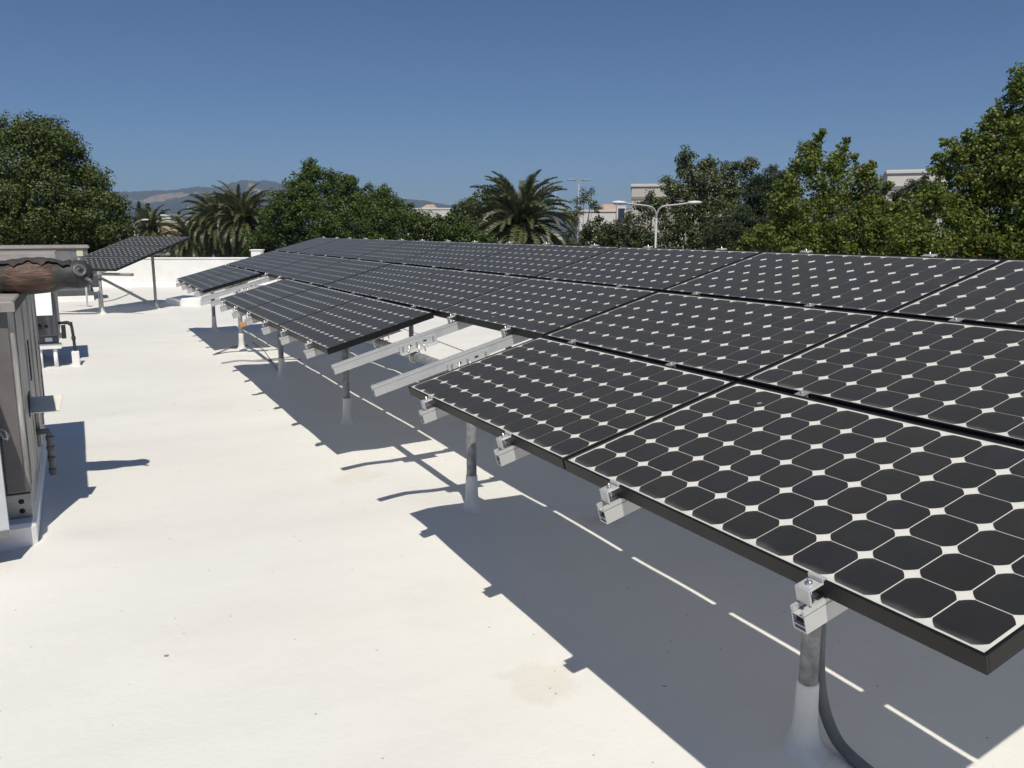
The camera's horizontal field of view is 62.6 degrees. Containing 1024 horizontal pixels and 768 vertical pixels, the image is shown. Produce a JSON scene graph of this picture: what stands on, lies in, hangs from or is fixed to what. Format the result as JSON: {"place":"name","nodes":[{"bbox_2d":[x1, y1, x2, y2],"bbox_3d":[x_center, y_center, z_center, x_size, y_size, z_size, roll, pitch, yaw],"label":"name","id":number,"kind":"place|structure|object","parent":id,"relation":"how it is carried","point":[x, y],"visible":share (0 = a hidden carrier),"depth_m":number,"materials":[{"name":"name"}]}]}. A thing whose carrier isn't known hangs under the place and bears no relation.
{"place":"outdoors","nodes":[
{"label":"outdoors","id":0,"kind":"place"},
{"bbox_2d":[0,286,1023,767],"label":"roof","id":1,"kind":"structure","parent":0,"point":[242,564],"depth_m":3.88,"materials":[{"name":"white concrete"}]},
{"bbox_2d":[0,453,9,537],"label":"sheet metal panel","id":2,"kind":"object","parent":1,"relation":"on","point":[4,527],"visible":1,"depth_m":4.37,"materials":[{"name":"grey paint"}]},
{"bbox_2d":[0,293,62,552],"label":"rooftop unit","id":3,"kind":"object","parent":1,"relation":"on","point":[27,447],"visible":0.85,"depth_m":4.73,"materials":[{"name":"metal"}]},
{"bbox_2d":[0,257,93,294],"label":"pipe","id":4,"kind":"object","parent":3,"relation":"on","point":[33,275],"visible":1,"depth_m":5.10,"materials":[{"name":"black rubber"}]},
{"bbox_2d":[0,250,79,368],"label":"rooftop unit","id":5,"kind":"object","parent":1,"relation":"on","point":[48,317],"visible":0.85,"depth_m":10.66,"materials":[{"name":"grey paint"}]},
{"bbox_2d":[0,245,98,300],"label":"rooftop unit","id":6,"kind":"object","parent":1,"relation":"on","point":[67,252],"visible":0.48,"depth_m":20.91,"materials":[{"name":"grey paint"}]},
{"bbox_2d":[59,290,100,313],"bbox_3d":[-9.357,-1.673,17.331,1.672,0.487,0.066,-1,10,-6],"label":"roof conduit","id":7,"kind":"object","parent":1,"relation":"on","point":[88,313],"visible":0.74,"depth_m":17.41,"materials":[{"name":"grey metal"}]},
{"bbox_2d":[85,287,88,306],"bbox_3d":[-9.896,-2.036,19.217,0.382,0.551,0.046,-5,11,-24],"label":"drain pipe","id":8,"kind":"object","parent":1,"relation":"on","point":[86,293],"visible":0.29,"depth_m":19.29,"materials":[{"name":"white plastic"}]},
{"bbox_2d":[93,252,169,314],"bbox_3d":[-8.438,-2.386,18.458,2.130,1.553,2.503,3,11,16],"label":"rack","id":9,"kind":"object","parent":1,"relation":"on","point":[99,274],"visible":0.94,"depth_m":17.71,"materials":[{"name":"metal"}]},
{"bbox_2d":[71,257,142,270],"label":"solar panel","id":10,"kind":"object","parent":9,"relation":"on","point":[106,263],"visible":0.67,"depth_m":17.59,"materials":[{"name":"black glass"}]},
{"bbox_2d":[81,246,167,258],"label":"solar panel","id":11,"kind":"object","parent":9,"relation":"on","point":[128,251],"visible":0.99,"depth_m":18.36,"materials":[{"name":"black glass"}]},
{"bbox_2d":[109,236,190,247],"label":"solar panel","id":12,"kind":"object","parent":9,"relation":"on","point":[169,242],"visible":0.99,"depth_m":19.07,"materials":[{"name":"black glass"}]},
{"bbox_2d":[102,257,281,285],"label":"parapet wall","id":13,"kind":"structure","parent":1,"relation":"on","point":[169,271],"depth_m":26.31,"materials":[{"name":"white paint"}]},
{"bbox_2d":[165,294,218,305],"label":"roof curb","id":14,"kind":"structure","parent":1,"relation":"on","point":[187,300],"depth_m":19.50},
{"bbox_2d":[213,345,247,354],"bbox_3d":[-4.133,-0.514,12.283,0.131,0.059,1.081,1,10,7],"label":"roof cable","id":15,"kind":"object","parent":1,"relation":"on","point":[227,348],"visible":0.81,"depth_m":12.14,"materials":[{"name":"grey plastic"}]},
{"bbox_2d":[250,249,264,256],"bbox_3d":[-7.652,-3.833,25.316,0.360,0.420,0.360,0,10,0],"label":"roof vent","id":16,"kind":"object","parent":1,"relation":"on","point":[254,252],"visible":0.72,"depth_m":25.15,"materials":[{"name":"white metal"}]},
{"bbox_2d":[221,358,300,363],"bbox_3d":[-3.329,-0.315,11.195,1.015,0.039,0.047,-4,11,-19],"label":"roof cable","id":17,"kind":"object","parent":1,"relation":"on","point":[261,360],"visible":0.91,"depth_m":11.17,"materials":[{"name":"grey plastic"}]},
{"bbox_2d":[253,342,277,369],"bbox_3d":[-3.364,-0.384,11.598,0.051,0.050,3.464,-4,11,-22],"label":"roof cable","id":18,"kind":"object","parent":1,"relation":"on","point":[267,355],"visible":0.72,"depth_m":11.62,"materials":[{"name":"grey plastic"}]},
{"bbox_2d":[175,237,963,767],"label":"array rack","id":19,"kind":"object","parent":1,"relation":"on","point":[801,739],"visible":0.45,"depth_m":4.83,"materials":[{"name":"metal"}]},
{"bbox_2d":[177,265,240,285],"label":"solar panel","id":20,"kind":"object","parent":19,"relation":"attached to","point":[205,274],"visible":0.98,"depth_m":13.72,"materials":[{"name":"black glass"}]},
{"bbox_2d":[188,268,261,293],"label":"solar panel","id":21,"kind":"object","parent":19,"relation":"attached to","point":[213,283],"visible":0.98,"depth_m":12.08,"materials":[{"name":"black glass"}]},
{"bbox_2d":[226,251,289,268],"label":"solar panel","id":22,"kind":"object","parent":19,"relation":"attached to","point":[256,259],"visible":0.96,"depth_m":14.07,"materials":[{"name":"black glass"}]},
{"bbox_2d":[221,278,318,313],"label":"solar panel","id":23,"kind":"object","parent":19,"relation":"attached to","point":[262,295],"visible":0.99,"depth_m":9.47,"materials":[{"name":"black glass"}]},
{"bbox_2d":[243,253,317,274],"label":"solar panel","id":24,"kind":"object","parent":19,"relation":"attached to","point":[274,263],"visible":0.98,"depth_m":12.62,"materials":[{"name":"black glass"}]},
{"bbox_2d":[244,286,365,329],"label":"solar panel","id":25,"kind":"object","parent":19,"relation":"attached to","point":[276,313],"visible":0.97,"depth_m":8.04,"materials":[{"name":"black glass"}]},
{"bbox_2d":[263,256,348,279],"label":"solar panel","id":26,"kind":"object","parent":19,"relation":"attached to","point":[300,267],"visible":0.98,"depth_m":11.23,"materials":[{"name":"black glass"}]},
{"bbox_2d":[274,237,341,252],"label":"solar panel","id":27,"kind":"object","parent":19,"relation":"attached to","point":[304,245],"visible":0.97,"depth_m":14.37,"materials":[{"name":"black glass"}]},
{"bbox_2d":[295,238,370,255],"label":"solar panel","id":28,"kind":"object","parent":19,"relation":"attached to","point":[318,250],"visible":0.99,"depth_m":12.97,"materials":[{"name":"black glass"}]},
{"bbox_2d":[289,259,392,286],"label":"solar panel","id":29,"kind":"object","parent":19,"relation":"attached to","point":[332,273],"visible":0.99,"depth_m":9.79,"materials":[{"name":"black glass"}]},
{"bbox_2d":[278,297,433,354],"bbox_3d":[-1.296,-0.495,6.727,0.827,0.046,1.600,-22,19,-23],"label":"solar panel","id":30,"kind":"object","parent":19,"relation":"attached to","point":[344,326],"visible":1,"depth_m":6.50,"materials":[{"name":"black glass"}]},
{"bbox_2d":[320,239,410,258],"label":"solar panel","id":31,"kind":"object","parent":19,"relation":"attached to","point":[361,249],"visible":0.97,"depth_m":11.57,"materials":[{"name":"black glass"}]},
{"bbox_2d":[323,264,448,296],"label":"solar panel","id":32,"kind":"object","parent":19,"relation":"attached to","point":[375,281],"visible":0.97,"depth_m":8.39,"materials":[{"name":"black glass"}]},
{"bbox_2d":[353,240,458,263],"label":"solar panel","id":33,"kind":"object","parent":19,"relation":"attached to","point":[402,251],"visible":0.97,"depth_m":10.14,"materials":[{"name":"black glass"}]},
{"bbox_2d":[369,269,530,315],"bbox_3d":[-0.566,-0.788,7.054,0.827,0.046,1.600,-22,19,-23],"label":"solar panel","id":34,"kind":"object","parent":19,"relation":"attached to","point":[434,293],"visible":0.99,"depth_m":6.95,"materials":[{"name":"black glass"}]},
{"bbox_2d":[395,242,524,268],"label":"solar panel","id":35,"kind":"object","parent":19,"relation":"attached to","point":[454,255],"visible":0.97,"depth_m":8.71,"materials":[{"name":"black glass"}]},
{"bbox_2d":[452,244,618,277],"bbox_3d":[0.164,-1.080,7.381,0.827,0.046,1.600,-22,19,-23],"label":"solar panel","id":36,"kind":"object","parent":19,"relation":"attached to","point":[531,260],"visible":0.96,"depth_m":7.28,"materials":[{"name":"black glass"}]},
{"bbox_2d":[437,278,657,338],"bbox_3d":[0.170,-0.530,5.643,0.827,0.046,1.600,-22,18,-23],"label":"solar panel","id":37,"kind":"object","parent":19,"relation":"attached to","point":[532,308],"visible":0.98,"depth_m":5.50,"materials":[{"name":"black glass"}]},
{"bbox_2d":[408,336,734,469],"bbox_3d":[0.175,0.021,3.905,0.827,0.046,1.600,-22,19,-23],"label":"solar panel","id":38,"kind":"object","parent":19,"relation":"attached to","point":[555,402],"visible":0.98,"depth_m":3.70,"materials":[{"name":"black glass"}]},
{"bbox_2d":[535,247,762,291],"bbox_3d":[0.900,-0.820,5.971,0.827,0.047,1.600,-22,19,-23],"label":"solar panel","id":39,"kind":"object","parent":19,"relation":"attached to","point":[659,269],"visible":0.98,"depth_m":5.84,"materials":[{"name":"black glass"}]},
{"bbox_2d":[544,291,881,382],"bbox_3d":[0.906,-0.270,4.233,0.827,0.047,1.600,-22,19,-23],"label":"solar panel","id":40,"kind":"object","parent":19,"relation":"attached to","point":[736,340],"visible":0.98,"depth_m":4.05,"materials":[{"name":"black glass"}]},
{"bbox_2d":[564,382,1023,674],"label":"solar panel","id":41,"kind":"object","parent":19,"relation":"attached to","point":[913,530],"visible":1,"depth_m":2.31,"materials":[{"name":"black glass"}]},
{"bbox_2d":[663,252,1004,314],"bbox_3d":[1.636,-0.561,4.560,0.827,0.046,1.600,-22,19,-23],"label":"solar panel","id":42,"kind":"object","parent":19,"relation":"attached to","point":[881,284],"visible":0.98,"depth_m":4.39,"materials":[{"name":"black glass"}]},
{"bbox_2d":[742,314,1023,445],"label":"solar panel","id":43,"kind":"object","parent":19,"relation":"attached to","point":[967,378],"visible":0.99,"depth_m":3.03,"materials":[{"name":"black glass"}]},
{"bbox_2d":[889,259,1023,328],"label":"solar panel","id":44,"kind":"object","parent":19,"relation":"attached to","point":[993,295],"visible":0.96,"depth_m":3.61,"materials":[{"name":"black glass"}]},
{"bbox_2d":[818,622,873,767],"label":"flexible conduit","id":45,"kind":"object","parent":1,"relation":"on","point":[848,753],"visible":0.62,"depth_m":2.79,"materials":[{"name":"grey plastic"}]},
{"bbox_2d":[0,0,1023,217],"label":"sky","id":46,"kind":"structure","parent":0,"point":[421,99],"materials":[{"name":"blue"}]},
{"bbox_2d":[16,180,1016,231],"bbox_3d":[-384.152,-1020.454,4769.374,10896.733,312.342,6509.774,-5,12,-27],"label":"hill range","id":47,"kind":"structure","parent":0,"point":[172,200],"depth_m":4730.64,"materials":[{"name":"brown soil"}]},
{"bbox_2d":[68,232,1007,257],"bbox_3d":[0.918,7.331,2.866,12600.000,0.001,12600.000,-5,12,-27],"label":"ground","id":48,"kind":"structure","parent":0,"point":[551,242],"depth_m":579.65,"materials":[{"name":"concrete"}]},
{"bbox_2d":[0,109,140,253],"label":"broadleaf tree","id":49,"kind":"object","parent":48,"relation":"on","point":[48,164],"visible":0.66,"depth_m":37.01,"materials":[{"name":"green plant"}]},
{"bbox_2d":[131,201,140,236],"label":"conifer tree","id":50,"kind":"object","parent":48,"relation":"on","point":[138,205],"visible":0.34,"depth_m":149.75,"materials":[{"name":"green plant"}]},
{"bbox_2d":[130,219,148,235],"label":"street lamp","id":51,"kind":"object","parent":48,"relation":"on","point":[139,221],"visible":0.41,"depth_m":74.94,"materials":[{"name":"white metal"}]},
{"bbox_2d":[138,203,156,228],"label":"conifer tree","id":52,"kind":"object","parent":48,"relation":"on","point":[148,206],"visible":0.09,"depth_m":149.74,"materials":[{"name":"green plant"}]},
{"bbox_2d":[127,204,175,236],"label":"palm tree","id":53,"kind":"object","parent":48,"relation":"on","point":[150,228],"visible":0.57,"depth_m":77.48,"materials":[{"name":"green plant"}]},
{"bbox_2d":[156,221,179,253],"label":"building","id":54,"kind":"structure","parent":48,"relation":"on","point":[167,227],"depth_m":125.20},
{"bbox_2d":[160,214,191,220],"bbox_3d":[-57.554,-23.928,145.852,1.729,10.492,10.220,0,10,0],"label":"building","id":55,"kind":"structure","parent":48,"relation":"on","point":[184,217],"depth_m":140.52,"materials":[{"name":"white paint"}]},
{"bbox_2d":[154,213,213,256],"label":"palm tree","id":56,"kind":"object","parent":48,"relation":"on","point":[186,249],"visible":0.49,"depth_m":65.29,"materials":[{"name":"green plant"}]},
{"bbox_2d":[150,243,226,256],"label":"bush","id":57,"kind":"object","parent":48,"relation":"on","point":[170,252],"visible":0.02,"depth_m":71.29,"materials":[{"name":"green plant"}]},
{"bbox_2d":[178,191,232,256],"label":"palm tree","id":58,"kind":"object","parent":48,"relation":"on","point":[202,217],"visible":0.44,"depth_m":61.17,"materials":[{"name":"green plant"}]},
{"bbox_2d":[203,180,275,256],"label":"palm tree","id":59,"kind":"object","parent":48,"relation":"on","point":[243,214],"visible":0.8,"depth_m":55.17,"materials":[{"name":"green plant"}]},
{"bbox_2d":[239,156,410,256],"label":"sweetgum tree","id":60,"kind":"object","parent":48,"relation":"on","point":[384,204],"visible":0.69,"depth_m":42.28,"materials":[{"name":"green plant"}]},
{"bbox_2d":[408,204,453,238],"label":"building","id":61,"kind":"structure","parent":48,"relation":"on","point":[433,208],"depth_m":170.12,"materials":[{"name":"beige paint"}]},
{"bbox_2d":[392,202,498,242],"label":"bush","id":62,"kind":"object","parent":48,"relation":"on","point":[417,226],"visible":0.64,"depth_m":40.67,"materials":[{"name":"green plant"}]},
{"bbox_2d":[442,187,506,241],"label":"background tree","id":63,"kind":"object","parent":48,"relation":"on","point":[461,211],"visible":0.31,"depth_m":69.41,"materials":[{"name":"green plant"}]},
{"bbox_2d":[466,169,576,244],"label":"palm tree","id":64,"kind":"object","parent":48,"relation":"on","point":[519,222],"visible":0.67,"depth_m":49.00,"materials":[{"name":"green plant"}]},
{"bbox_2d":[567,179,590,243],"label":"street lamp","id":65,"kind":"object","parent":48,"relation":"on","point":[578,197],"visible":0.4,"depth_m":95.14,"materials":[{"name":"grey metal"}]},
{"bbox_2d":[560,187,602,245],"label":"eucalyptus tree","id":66,"kind":"object","parent":48,"relation":"on","point":[591,206],"visible":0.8,"depth_m":74.80,"materials":[{"name":"green plant"}]},
{"bbox_2d":[556,214,614,245],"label":"bush","id":67,"kind":"object","parent":48,"relation":"on","point":[586,234],"visible":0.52,"depth_m":57.75,"materials":[{"name":"green plant"}]},
{"bbox_2d":[553,204,629,246],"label":"building","id":68,"kind":"structure","parent":48,"relation":"on","point":[609,212],"depth_m":120.18,"materials":[{"name":"white paint"}]},
{"bbox_2d":[589,214,666,247],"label":"bush","id":69,"kind":"object","parent":48,"relation":"on","point":[639,236],"visible":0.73,"depth_m":54.76,"materials":[{"name":"green plant"}]},
{"bbox_2d":[621,189,672,246],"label":"eucalyptus tree","id":70,"kind":"object","parent":48,"relation":"on","point":[655,202],"visible":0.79,"depth_m":59.79,"materials":[{"name":"green plant"}]},
{"bbox_2d":[611,201,701,247],"bbox_3d":[6.869,-4.197,40.772,4.308,9.152,0.585,0,10,0],"label":"street lamp","id":71,"kind":"object","parent":48,"relation":"on","point":[656,213],"visible":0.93,"depth_m":39.96,"materials":[{"name":"white metal"}]},
{"bbox_2d":[631,183,738,247],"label":"building","id":72,"kind":"structure","parent":48,"relation":"on","point":[638,193],"depth_m":88.79,"materials":[{"name":"beige paint"}]},
{"bbox_2d":[651,211,734,248],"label":"bush","id":73,"kind":"object","parent":48,"relation":"on","point":[679,227],"visible":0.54,"depth_m":49.56,"materials":[{"name":"green plant"}]},
{"bbox_2d":[657,144,760,248],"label":"eucalyptus tree","id":74,"kind":"object","parent":48,"relation":"on","point":[724,200],"visible":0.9,"depth_m":51.69,"materials":[{"name":"green plant"}]},
{"bbox_2d":[701,163,810,251],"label":"pine tree","id":75,"kind":"object","parent":48,"relation":"on","point":[749,212],"visible":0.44,"depth_m":45.37,"materials":[{"name":"green plant"}]},
{"bbox_2d":[733,127,918,255],"bbox_3d":[8.650,-1.635,23.381,5.560,10.685,2.342,-2,10,-9],"label":"maple tree","id":76,"kind":"object","parent":48,"relation":"on","point":[878,210],"visible":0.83,"depth_m":22.74,"materials":[{"name":"green plant"}]},
{"bbox_2d":[875,169,945,234],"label":"building","id":77,"kind":"structure","parent":48,"relation":"on","point":[898,177],"depth_m":70.48,"materials":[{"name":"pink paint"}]},
{"bbox_2d":[886,176,938,232],"bbox_3d":[17.218,-3.900,36.933,2.501,10.276,2.436,8,13,37],"label":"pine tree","id":78,"kind":"object","parent":48,"relation":"on","point":[907,188],"visible":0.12,"depth_m":35.78,"materials":[{"name":"green plant"}]},
{"bbox_2d":[876,62,1023,259],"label":"maple tree","id":79,"kind":"object","parent":48,"relation":"on","point":[993,183],"visible":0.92,"depth_m":18.32,"materials":[{"name":"green plant"}]}
]}

